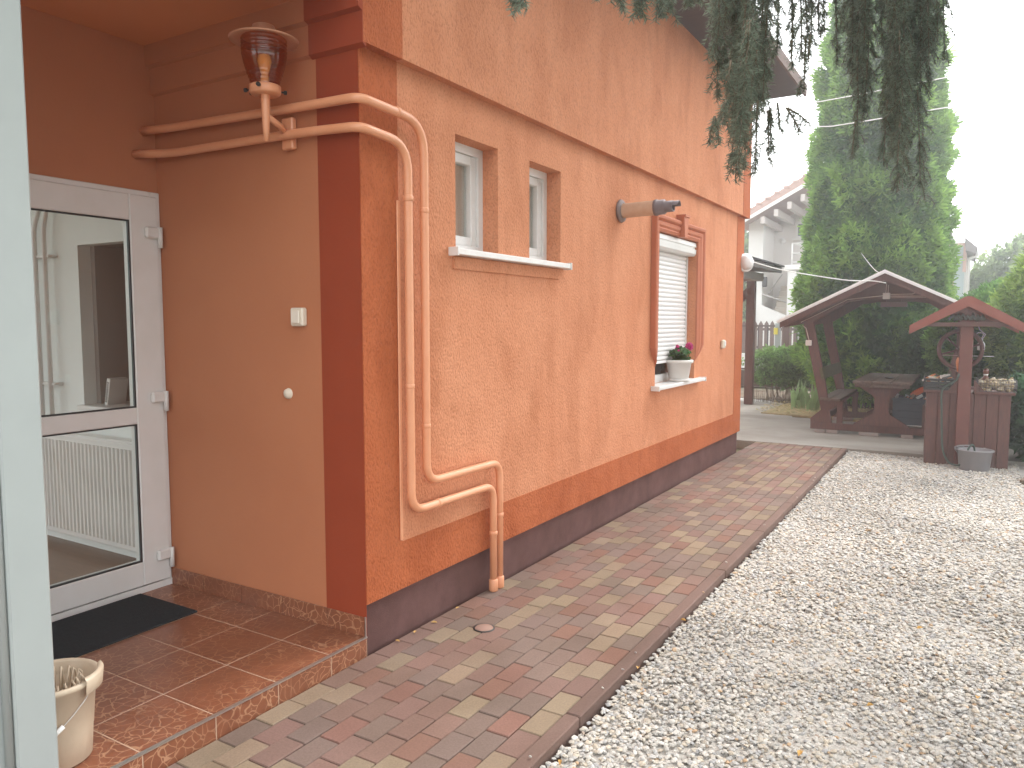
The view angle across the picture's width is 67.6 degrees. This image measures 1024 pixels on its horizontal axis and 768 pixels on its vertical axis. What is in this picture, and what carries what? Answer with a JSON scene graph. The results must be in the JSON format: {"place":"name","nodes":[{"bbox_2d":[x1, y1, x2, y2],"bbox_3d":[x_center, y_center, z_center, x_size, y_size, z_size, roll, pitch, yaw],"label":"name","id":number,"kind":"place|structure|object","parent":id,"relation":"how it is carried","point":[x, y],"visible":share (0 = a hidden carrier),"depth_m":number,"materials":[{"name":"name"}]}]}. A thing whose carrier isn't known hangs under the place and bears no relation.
{"place":"outdoors","nodes":[
{"label":"outdoors","id":0,"kind":"place"},
{"bbox_2d":[104,377,127,404],"bbox_3d":[-2.473,0.046,4.781,0.074,0.172,0.122,3,5,31],"label":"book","id":1,"kind":"object","parent":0,"point":[116,390],"visible":1,"depth_m":4.76,"materials":[{"name":"white paper"}]},
{"bbox_2d":[167,442,840,767],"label":"paver path","id":2,"kind":"structure","parent":0,"point":[506,679],"depth_m":3.51,"materials":[{"name":"brown brick"}]},
{"bbox_2d":[475,624,492,630],"bbox_3d":[-0.137,1.206,3.755,0.092,0.025,0.092,3,5,31],"label":"drain plug","id":3,"kind":"object","parent":2,"relation":"on","point":[483,627],"visible":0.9,"depth_m":3.75,"materials":[{"name":"pink plastic"}]},
{"bbox_2d":[473,623,494,632],"bbox_3d":[-0.137,1.206,3.755,0.106,0.024,0.106,3,5,31],"label":"plug gap","id":4,"kind":"object","parent":2,"relation":"on","point":[484,631],"visible":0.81,"depth_m":3.73,"materials":[{"name":"rubber"}]},
{"bbox_2d":[736,386,814,452],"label":"ground","id":5,"kind":"structure","parent":0,"point":[759,388],"depth_m":18.29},
{"bbox_2d":[77,591,331,767],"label":"porch slab","id":6,"kind":"structure","parent":5,"relation":"on","point":[197,678],"depth_m":3.13,"materials":[{"name":"beige concrete"}]},
{"bbox_2d":[72,584,362,767],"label":"porch floor","id":7,"kind":"structure","parent":6,"relation":"on","point":[144,726],"depth_m":3.17,"materials":[{"name":"tile"}]},
{"bbox_2d":[0,0,58,767],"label":"porch screen","id":8,"kind":"object","parent":7,"relation":"on","point":[28,730],"visible":1,"depth_m":2.15,"materials":[{"name":"plastic"}]},
{"bbox_2d":[54,658,103,767],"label":"mop bucket","id":9,"kind":"object","parent":7,"relation":"on","point":[78,681],"visible":0.48,"depth_m":2.44,"materials":[{"name":"beige plastic"}]},
{"bbox_2d":[52,593,197,659],"bbox_3d":[-1.940,1.128,3.505,0.460,0.010,0.815,3,5,31],"label":"doormat","id":10,"kind":"object","parent":7,"relation":"on","point":[83,633],"visible":0.76,"depth_m":3.57,"materials":[{"name":"black rubber"}]},
{"bbox_2d":[110,617,366,767],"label":"step edge trim","id":11,"kind":"structure","parent":7,"relation":"on","point":[151,748],"depth_m":2.82,"materials":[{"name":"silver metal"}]},
{"bbox_2d":[119,638,366,767],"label":"porch step","id":12,"kind":"object","parent":6,"relation":"attached to","point":[175,750],"visible":0.61,"depth_m":2.87,"materials":[{"name":"tile"}]},
{"bbox_2d":[20,0,806,655],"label":"house","id":13,"kind":"structure","parent":5,"relation":"on","point":[542,380],"depth_m":3.87,"materials":[{"name":"orange paint"}]},
{"bbox_2d":[31,210,136,584],"bbox_3d":[-4.266,-0.279,3.414,4.280,2.900,4.820,3,5,31],"label":"hallway","id":14,"kind":"object","parent":13,"relation":"in","point":[87,302],"visible":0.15,"depth_m":4.79,"materials":[{"name":"grey"}]},
{"bbox_2d":[32,211,62,414],"bbox_3d":[-2.962,-0.736,4.827,0.324,2.020,0.069,3,5,31],"label":"heating pipe","id":15,"kind":"object","parent":14,"relation":"attached to","point":[44,256],"visible":0.32,"depth_m":4.81,"materials":[{"name":"white metal"}]},
{"bbox_2d":[42,432,135,551],"bbox_3d":[-2.679,0.626,4.742,1.450,0.640,0.102,3,5,31],"label":"radiator","id":16,"kind":"object","parent":14,"relation":"attached to","point":[89,488],"visible":0.59,"depth_m":4.60,"materials":[{"name":"white metal"}]},
{"bbox_2d":[29,173,174,621],"bbox_3d":[-2.120,0.078,3.647,0.188,2.080,1.020,3,5,31],"label":"door","id":17,"kind":"structure","parent":13,"relation":"attached to","point":[143,415],"depth_m":3.92,"materials":[{"name":"white plastic"}]},
{"bbox_2d":[228,22,298,150],"bbox_3d":[-1.037,-1.280,3.277,0.286,0.483,0.338,3,5,31],"label":"wall lamp","id":18,"kind":"object","parent":13,"relation":"attached to","point":[265,47],"visible":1,"depth_m":3.20,"materials":[{"name":"metal"}]},
{"bbox_2d":[283,388,292,398],"bbox_3d":[-1.054,0.045,3.585,0.052,0.052,0.022,3,5,31],"label":"wall button","id":19,"kind":"object","parent":13,"relation":"attached to","point":[288,393],"depth_m":3.58,"materials":[{"name":"beige plastic"}]},
{"bbox_2d":[291,308,306,325],"bbox_3d":[-0.979,-0.306,3.499,0.080,0.084,0.042,3,5,31],"label":"light switch","id":20,"kind":"object","parent":13,"relation":"attached to","point":[298,316],"visible":1,"depth_m":3.48,"materials":[{"name":"beige plastic"}]},
{"bbox_2d":[132,122,497,591],"bbox_3d":[-0.952,0.028,3.682,1.854,2.385,0.844,-1,5,-7],"label":"wall pipe","id":21,"kind":"object","parent":13,"relation":"attached to","point":[401,148],"depth_m":3.54,"materials":[{"name":"metal"}]},
{"bbox_2d":[139,93,503,588],"bbox_3d":[-0.919,-0.037,3.702,1.868,2.510,0.891,-1,5,-7],"label":"wall pipe","id":22,"kind":"object","parent":13,"relation":"attached to","point":[411,120],"depth_m":3.62,"materials":[{"name":"metal"}]},
{"bbox_2d":[455,142,482,250],"bbox_3d":[-0.298,-0.994,4.125,0.070,0.580,0.407,3,5,31],"label":"window","id":23,"kind":"structure","parent":13,"relation":"attached to","point":[469,192],"depth_m":4.21,"materials":[{"name":"white plastic"}]},
{"bbox_2d":[448,246,571,269],"bbox_3d":[-0.009,-0.713,4.405,0.161,0.044,1.274,3,5,31],"label":"window ledge","id":24,"kind":"object","parent":13,"relation":"attached to","point":[456,251],"depth_m":4.23,"materials":[{"name":"white plastic"}]},
{"bbox_2d":[529,167,546,259],"bbox_3d":[0.090,-1.047,4.768,0.070,0.580,0.400,3,5,31],"label":"window","id":25,"kind":"structure","parent":13,"relation":"attached to","point":[537,214],"depth_m":4.87,"materials":[{"name":"white plastic"}]},
{"bbox_2d":[616,199,680,222],"bbox_3d":[0.995,-1.272,5.556,0.456,0.172,0.172,3,5,31],"label":"flue pipe","id":26,"kind":"object","parent":13,"relation":"attached to","point":[655,207],"visible":1,"depth_m":5.53,"materials":[{"name":"orange"}]},
{"bbox_2d":[650,214,705,382],"bbox_3d":[1.441,-0.756,6.863,0.258,1.480,1.320,3,5,31],"label":"shuttered window","id":27,"kind":"structure","parent":13,"relation":"attached to","point":[670,255],"depth_m":6.93,"materials":[{"name":"white plastic"}]},
{"bbox_2d":[651,377,705,391],"bbox_3d":[1.481,-0.007,6.935,0.176,0.042,1.304,3,5,31],"label":"shutter window ledge","id":28,"kind":"object","parent":13,"relation":"attached to","point":[657,387],"visible":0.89,"depth_m":6.72,"materials":[{"name":"white plastic"}]},
{"bbox_2d":[666,342,693,381],"bbox_3d":[1.529,-0.203,6.985,0.260,0.354,0.289,3,5,31],"label":"flower pot","id":29,"kind":"object","parent":28,"relation":"on","point":[679,365],"visible":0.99,"depth_m":6.90,"materials":[{"name":"white"}]},
{"bbox_2d":[721,340,725,347],"bbox_3d":[2.240,-0.423,8.102,0.042,0.090,0.090,3,5,31],"label":"wall socket","id":30,"kind":"object","parent":13,"relation":"attached to","point":[723,343],"depth_m":8.07,"materials":[{"name":"beige plastic"}]},
{"bbox_2d":[741,253,753,271],"bbox_3d":[2.656,-1.376,8.665,0.212,0.210,0.126,-1,5,-11],"label":"bulkhead lamp","id":31,"kind":"object","parent":13,"relation":"attached to","point":[747,262],"visible":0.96,"depth_m":8.62,"materials":[{"name":"white glass"}]},
{"bbox_2d":[754,262,885,282],"bbox_3d":[3.641,-1.342,9.229,2.212,0.222,0.220,-2,5,-24],"label":"cable","id":32,"kind":"object","parent":31,"relation":"attached to","point":[818,276],"visible":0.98,"depth_m":9.38,"materials":[{"name":"white plastic"}]},
{"bbox_2d":[510,448,846,767],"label":"path kerb","id":33,"kind":"structure","parent":5,"relation":"on","point":[580,713],"depth_m":3.51,"materials":[{"name":"brown concrete"}]},
{"bbox_2d":[505,0,958,207],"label":"spruce tree","id":34,"kind":"object","parent":5,"relation":"on","point":[747,38],"visible":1,"depth_m":2.78,"materials":[{"name":"green plant"}]},
{"bbox_2d":[742,230,748,322],"bbox_3d":[10.871,-4.146,31.178,5.451,6.653,3.867,3,5,31],"label":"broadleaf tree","id":35,"kind":"object","parent":5,"relation":"on","point":[746,241],"visible":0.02,"depth_m":30.67,"materials":[{"name":"green plant"}]},
{"bbox_2d":[740,398,782,403],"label":"paved drive","id":36,"kind":"structure","parent":5,"relation":"on","point":[756,400],"depth_m":14.35,"materials":[{"name":"grey concrete"}]},
{"bbox_2d":[741,323,813,388],"bbox_3d":[5.873,-0.665,17.594,7.100,1.460,0.172,3,5,31],"label":"iron fence","id":37,"kind":"object","parent":36,"relation":"on","point":[786,335],"visible":0.12,"depth_m":17.38,"materials":[{"name":"metal"}]},
{"bbox_2d":[740,389,873,417],"bbox_3d":[6.791,0.505,12.893,9.000,0.130,5.100,3,5,31],"label":"flower bed","id":38,"kind":"object","parent":5,"relation":"on","point":[760,394],"visible":0.13,"depth_m":15.23,"materials":[{"name":"green plant"}]},
{"bbox_2d":[741,343,811,400],"bbox_3d":[5.275,-0.235,14.555,1.876,1.105,1.202,3,5,31],"label":"garden shrub","id":39,"kind":"object","parent":38,"relation":"on","point":[781,370],"visible":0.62,"depth_m":14.39,"materials":[{"name":"green plant"}]},
{"bbox_2d":[754,388,810,402],"bbox_3d":[5.007,0.220,14.069,1.250,0.270,0.017,3,5,31],"label":"stick fence","id":40,"kind":"object","parent":38,"relation":"on","point":[764,391],"visible":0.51,"depth_m":14.19,"materials":[{"name":"brown"}]},
{"bbox_2d":[787,0,959,407],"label":"thuja tree","id":41,"kind":"object","parent":38,"relation":"on","point":[855,210],"visible":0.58,"depth_m":12.50,"materials":[{"name":"green plant"}]},
{"bbox_2d":[890,311,947,395],"bbox_3d":[6.566,-0.269,11.876,1.268,1.742,1.320,3,5,31],"label":"evergreen bush","id":42,"kind":"object","parent":38,"relation":"on","point":[911,361],"visible":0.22,"depth_m":11.75,"materials":[{"name":"green plant"}]},
{"bbox_2d":[928,75,963,309],"bbox_3d":[6.963,-3.220,13.930,2.314,7.150,2.111,3,5,31],"label":"thuja tree","id":43,"kind":"object","parent":38,"relation":"on","point":[952,220],"visible":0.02,"depth_m":13.30,"materials":[{"name":"green plant"}]},
{"bbox_2d":[920,277,1012,386],"bbox_3d":[7.012,-0.462,11.171,1.903,2.241,1.624,3,5,31],"label":"evergreen bush","id":44,"kind":"object","parent":38,"relation":"on","point":[980,293],"visible":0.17,"depth_m":10.99,"materials":[{"name":"green plant"}]},
{"bbox_2d":[736,401,1023,466],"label":"concrete yard","id":45,"kind":"structure","parent":5,"relation":"on","point":[757,426],"depth_m":9.93,"materials":[{"name":"grey concrete"}]},
{"bbox_2d":[743,256,784,404],"bbox_3d":[3.070,-0.948,13.263,2.520,2.730,3.000,3,5,31],"label":"wooden canopy","id":46,"kind":"object","parent":45,"relation":"on","point":[752,276],"visible":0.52,"depth_m":13.77,"materials":[{"name":"brown wood"}]},
{"bbox_2d":[777,270,1000,438],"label":"garden pavilion","id":47,"kind":"structure","parent":45,"relation":"on","point":[895,290],"depth_m":10.14,"materials":[{"name":"brown wood"}]},
{"bbox_2d":[892,393,925,426],"bbox_3d":[5.327,0.331,10.047,0.580,0.414,0.418,3,5,31],"label":"storage crate","id":48,"kind":"object","parent":47,"relation":"on","point":[907,410],"visible":0.58,"depth_m":9.94,"materials":[{"name":"grey plastic"}]},
{"bbox_2d":[910,387,922,394],"bbox_3d":[5.346,0.094,10.045,0.206,0.156,0.060,3,5,31],"label":"orange tool","id":49,"kind":"object","parent":48,"relation":"on","point":[918,391],"visible":0.65,"depth_m":10.04,"materials":[{"name":"orange"}]},
{"bbox_2d":[969,231,1023,291],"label":"broadleaf tree","id":50,"kind":"object","parent":5,"relation":"on","point":[981,273],"visible":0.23,"depth_m":25.94,"materials":[{"name":"green plant"}]},
{"bbox_2d":[529,451,1023,767],"bbox_3d":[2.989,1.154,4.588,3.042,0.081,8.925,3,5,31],"label":"gravel","id":51,"kind":"structure","parent":0,"point":[898,643],"depth_m":3.75,"materials":[{"name":"grey gravel"}]},
{"bbox_2d":[909,296,1023,469],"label":"wishing well","id":52,"kind":"object","parent":51,"relation":"on","point":[973,415],"visible":0.77,"depth_m":8.06,"materials":[{"name":"brown wood"}]},
{"bbox_2d":[922,374,953,389],"bbox_3d":[4.660,-0.035,8.382,0.301,0.168,0.458,2,5,28],"label":"black crate","id":53,"kind":"object","parent":52,"relation":"on","point":[931,381],"visible":0.92,"depth_m":8.23,"materials":[{"name":"black plastic"}]},
{"bbox_2d":[956,357,958,371],"bbox_3d":[4.732,-0.203,8.110,0.036,0.157,0.091,4,6,42],"label":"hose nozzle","id":54,"kind":"object","parent":52,"relation":"attached to","point":[957,361],"visible":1,"depth_m":8.09,"materials":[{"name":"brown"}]},
{"bbox_2d":[940,373,975,465],"bbox_3d":[4.704,0.350,8.040,0.196,1.008,0.347,-2,5,-19],"label":"garden hose","id":55,"kind":"object","parent":52,"relation":"hanging from","point":[941,406],"visible":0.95,"depth_m":8.14,"materials":[{"name":"green"}]},
{"bbox_2d":[944,327,993,356],"bbox_3d":[4.949,-0.485,8.292,0.480,0.371,0.070,2,5,28],"label":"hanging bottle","id":56,"kind":"object","parent":52,"relation":"hanging from","point":[978,347],"visible":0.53,"depth_m":8.23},
{"bbox_2d":[982,368,988,380],"bbox_3d":[5.061,-0.051,8.177,0.076,0.235,0.074,2,5,28],"label":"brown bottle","id":57,"kind":"object","parent":52,"relation":"on","point":[985,372],"visible":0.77,"depth_m":8.15,"materials":[{"name":"brown"}]},
{"bbox_2d":[976,377,1017,392],"bbox_3d":[5.124,0.004,8.102,0.350,0.147,0.384,2,5,28],"label":"wire basket","id":58,"kind":"object","parent":52,"relation":"on","point":[1009,385],"visible":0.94,"depth_m":8.00,"materials":[{"name":"beige"}]},
{"bbox_2d":[954,445,994,471],"bbox_3d":[4.800,0.774,7.950,0.366,0.243,0.298,2,5,28],"label":"grey bucket","id":59,"kind":"object","parent":51,"relation":"on","point":[978,459],"visible":0.94,"depth_m":7.86,"materials":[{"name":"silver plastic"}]},
{"bbox_2d":[745,174,811,348],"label":"neighbour house","id":60,"kind":"structure","parent":0,"point":[772,223],"depth_m":23.80,"materials":[{"name":"white paint"}]},
{"bbox_2d":[792,222,802,239],"bbox_3d":[9.395,-4.898,24.431,0.821,0.571,0.148,3,5,31],"label":"window","id":61,"kind":"structure","parent":60,"relation":"in","point":[797,237],"depth_m":24.57,"materials":[{"name":"white plastic"}]},
{"bbox_2d":[755,401,872,421],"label":"dry grass","id":62,"kind":"structure","parent":0,"point":[859,410],"depth_m":12.66,"materials":[{"name":"beige plant"}]},
{"bbox_2d":[790,378,810,408],"bbox_3d":[4.886,0.171,12.942,0.376,0.552,0.310,3,5,31],"label":"iris plant","id":63,"kind":"object","parent":62,"relation":"on","point":[797,398],"visible":0.86,"depth_m":12.95,"materials":[{"name":"green plant"}]},
{"bbox_2d":[801,383,827,411],"bbox_3d":[4.977,0.205,12.644,0.213,0.532,0.423,-4,6,-37],"label":"iris plant","id":64,"kind":"object","parent":62,"relation":"on","point":[812,402],"visible":0.77,"depth_m":12.59,"materials":[{"name":"green plant"}]},
{"bbox_2d":[747,0,1023,269],"label":"sky","id":65,"kind":"structure","parent":0,"point":[989,173],"materials":[{"name":"white"}]},
{"bbox_2d":[760,62,1023,112],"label":"wire","id":66,"kind":"object","parent":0,"point":[918,82],"visible":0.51,"depth_m":10.27,"materials":[{"name":"white"}]},
{"bbox_2d":[760,97,1023,126],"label":"wire","id":67,"kind":"object","parent":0,"point":[928,110],"visible":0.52,"depth_m":10.29,"materials":[{"name":"white"}]},
{"bbox_2d":[949,232,980,298],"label":"house","id":68,"kind":"structure","parent":0,"point":[969,251],"depth_m":24.34,"materials":[{"name":"white paint"}]},
{"bbox_2d":[949,243,966,298],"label":"wall","id":69,"kind":"structure","parent":68,"relation":"in","point":[960,281],"depth_m":24.40,"materials":[{"name":"white paint"}]},
{"bbox_2d":[975,246,1023,390],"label":"evergreen bush","id":70,"kind":"object","parent":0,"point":[1010,302],"visible":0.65,"depth_m":10.07,"materials":[{"name":"green plant"}]},
{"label":"side bed","id":71,"kind":"structure","parent":0,"visible":0},
{"bbox_2d":[1007,369,1023,461],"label":"laurel bush","id":72,"kind":"object","parent":71,"relation":"on","point":[1017,421],"visible":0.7,"depth_m":8.21,"materials":[{"name":"green plant"}]},
{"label":"street","id":73,"kind":"structure","parent":0,"visible":0},
{"bbox_2d":[741,321,800,369],"bbox_3d":[5.954,-1.030,22.007,16.075,1.570,0.220,3,5,31],"label":"picket fence","id":74,"kind":"object","parent":73,"relation":"on","point":[760,338],"visible":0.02,"depth_m":21.33,"materials":[{"name":"grey"}]}
]}

